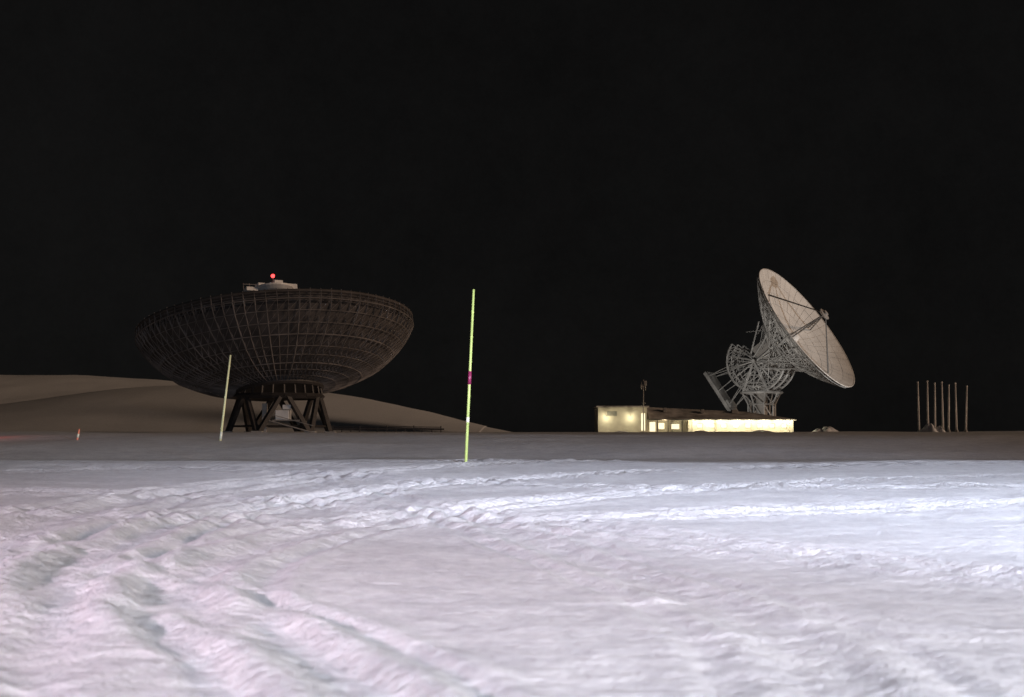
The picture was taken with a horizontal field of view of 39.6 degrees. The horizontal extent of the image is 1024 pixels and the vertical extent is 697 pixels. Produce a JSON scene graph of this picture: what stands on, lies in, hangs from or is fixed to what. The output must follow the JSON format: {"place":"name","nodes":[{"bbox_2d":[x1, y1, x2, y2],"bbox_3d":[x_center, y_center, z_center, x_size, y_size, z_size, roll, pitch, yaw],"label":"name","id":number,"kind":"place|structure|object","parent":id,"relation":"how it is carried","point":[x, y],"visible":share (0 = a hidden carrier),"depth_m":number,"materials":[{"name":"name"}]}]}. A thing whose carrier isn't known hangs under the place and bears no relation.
{"place":"outdoors","nodes":[
{"label":"outdoors","id":0,"kind":"place"},
{"bbox_2d":[0,375,1023,696],"bbox_3d":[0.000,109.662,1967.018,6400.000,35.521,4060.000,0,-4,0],"label":"snow ground","id":1,"kind":"structure","parent":0,"point":[158,539],"depth_m":10.01,"materials":[{"name":"white snow"}]},
{"bbox_2d":[219,355,230,440],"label":"snow stake","id":2,"kind":"object","parent":1,"relation":"on","point":[222,420],"visible":0.97,"depth_m":70.94,"materials":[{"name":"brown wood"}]},
{"bbox_2d":[135,274,413,432],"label":"radar dish","id":3,"kind":"object","parent":1,"relation":"on","point":[280,342],"visible":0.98,"depth_m":204.35,"materials":[{"name":"grey metal"}]},
{"bbox_2d":[332,425,443,431],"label":"pipeline","id":4,"kind":"object","parent":1,"relation":"on","point":[404,429],"visible":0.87,"depth_m":221.56,"materials":[{"name":"paint"}]},
{"bbox_2d":[464,289,474,461],"bbox_3d":[-0.964,0.810,32.014,0.246,4.303,0.076,0,-4,0],"label":"snow stake","id":5,"kind":"object","parent":1,"relation":"on","point":[469,388],"visible":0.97,"depth_m":31.99,"materials":[{"name":"yellow wood"}]},
{"bbox_2d":[595,408,597,431],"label":"block core","id":6,"kind":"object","parent":1,"relation":"on","point":[596,419],"visible":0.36,"depth_m":274.79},
{"bbox_2d":[593,406,648,408],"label":"block roof","id":7,"kind":"structure","parent":6,"relation":"on","point":[618,406],"depth_m":269.45,"materials":[{"name":"grey metal"}]},
{"bbox_2d":[598,407,646,431],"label":"front wall","id":8,"kind":"structure","parent":1,"relation":"on","point":[627,419],"depth_m":269.69,"materials":[{"name":"beige paint"}]},
{"bbox_2d":[607,411,616,415],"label":"windows","id":9,"kind":"structure","parent":8,"relation":"attached to","point":[611,413],"depth_m":269.93,"materials":[{"name":"glass"}]},
{"bbox_2d":[641,413,644,430],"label":"lit stair window","id":10,"kind":"structure","parent":8,"relation":"attached to","point":[642,421],"depth_m":269.82,"materials":[{"name":"white glass"}]},
{"bbox_2d":[641,380,646,431],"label":"antenna mast","id":11,"kind":"object","parent":1,"relation":"on","point":[644,384],"visible":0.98,"depth_m":269.12,"materials":[{"name":"grey metal"}]},
{"bbox_2d":[657,420,682,431],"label":"porch posts","id":12,"kind":"object","parent":1,"relation":"on","point":[668,425],"visible":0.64,"depth_m":269.71,"materials":[{"name":"wood"}]},
{"bbox_2d":[752,430,771,431],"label":"snow pile","id":13,"kind":"object","parent":1,"relation":"on","point":[761,431],"visible":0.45,"depth_m":262.10,"materials":[{"name":"white snow"}]},
{"bbox_2d":[703,268,854,415],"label":"steerable radar dish","id":14,"kind":"object","parent":1,"relation":"on","point":[803,331],"visible":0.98,"depth_m":315.65,"materials":[{"name":"white paint"}]},
{"bbox_2d":[821,426,838,431],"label":"snow pile","id":15,"kind":"object","parent":1,"relation":"on","point":[827,429],"visible":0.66,"depth_m":267.13,"materials":[{"name":"white snow"}]},
{"bbox_2d":[917,381,919,430],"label":"flagpole","id":16,"kind":"object","parent":1,"relation":"on","point":[918,406],"visible":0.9,"depth_m":254.75,"materials":[{"name":"metal"}]},
{"bbox_2d":[917,423,937,431],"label":"snow pile","id":17,"kind":"object","parent":1,"relation":"on","point":[928,427],"visible":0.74,"depth_m":252.20,"materials":[{"name":"white snow"}]},
{"bbox_2d":[926,380,928,422],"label":"flagpole","id":18,"kind":"object","parent":1,"relation":"on","point":[927,404],"visible":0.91,"depth_m":254.74,"materials":[{"name":"metal"}]},
{"bbox_2d":[934,382,935,427],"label":"flagpole","id":19,"kind":"object","parent":1,"relation":"on","point":[934,404],"visible":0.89,"depth_m":254.77,"materials":[{"name":"metal"}]},
{"bbox_2d":[936,426,945,431],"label":"snow pile","id":20,"kind":"object","parent":1,"relation":"on","point":[939,428],"visible":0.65,"depth_m":252.24,"materials":[{"name":"white snow"}]},
{"bbox_2d":[941,381,943,429],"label":"flagpole","id":21,"kind":"object","parent":1,"relation":"on","point":[942,405],"visible":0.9,"depth_m":254.75,"materials":[{"name":"metal"}]},
{"bbox_2d":[947,384,950,431],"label":"flagpole","id":22,"kind":"object","parent":1,"relation":"on","point":[948,430],"visible":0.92,"depth_m":254.71,"materials":[{"name":"metal"}]},
{"bbox_2d":[954,382,958,431],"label":"flagpole","id":23,"kind":"object","parent":1,"relation":"on","point":[956,430],"visible":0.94,"depth_m":254.71,"materials":[{"name":"metal"}]},
{"bbox_2d":[964,385,967,431],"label":"flagpole","id":24,"kind":"object","parent":1,"relation":"on","point":[965,430],"visible":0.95,"depth_m":254.66,"materials":[{"name":"metal"}]},
{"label":"hall","id":25,"kind":"object","parent":1,"relation":"on","visible":0},
{"bbox_2d":[647,420,686,431],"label":"porch wall","id":26,"kind":"structure","parent":25,"relation":"attached to","point":[665,422],"depth_m":271.02,"materials":[{"name":"beige paint"}]},
{"bbox_2d":[649,422,678,431],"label":"porch windows","id":27,"kind":"structure","parent":26,"relation":"in","point":[660,426],"depth_m":271.17,"materials":[{"name":"glass"}]},
{"bbox_2d":[663,408,737,412],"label":"roof vents","id":28,"kind":"object","parent":25,"relation":"on","point":[702,411],"visible":1,"depth_m":273.58,"materials":[{"name":"metal"}]},
{"bbox_2d":[650,419,795,419],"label":"gutter","id":29,"kind":"object","parent":25,"relation":"attached to","point":[722,419],"visible":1,"depth_m":268.94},
{"bbox_2d":[692,420,789,431],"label":"downpipes","id":30,"kind":"object","parent":25,"relation":"attached to","point":[751,426],"visible":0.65,"depth_m":269.47,"materials":[{"name":"white metal"}]},
{"bbox_2d":[0,0,1023,431],"label":"sky","id":31,"kind":"structure","parent":0,"point":[613,183],"materials":[{"name":"black"}]},
{"bbox_2d":[688,420,792,431],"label":"hall front wall","id":32,"kind":"structure","parent":0,"point":[742,423],"depth_m":269.62,"materials":[{"name":"beige paint"}]},
{"bbox_2d":[647,407,796,420],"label":"hall roof","id":33,"kind":"structure","parent":32,"relation":"on","point":[659,413],"depth_m":272.05,"materials":[{"name":"brown metal"}]},
{"bbox_2d":[697,424,786,426],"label":"hall windows","id":34,"kind":"structure","parent":32,"relation":"in","point":[736,425],"depth_m":269.78,"materials":[{"name":"white glass"}]},
{"bbox_2d":[697,424,786,427],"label":"hall window frames","id":35,"kind":"structure","parent":32,"relation":"in","point":[737,427],"depth_m":269.51,"materials":[{"name":"white"}]}
]}

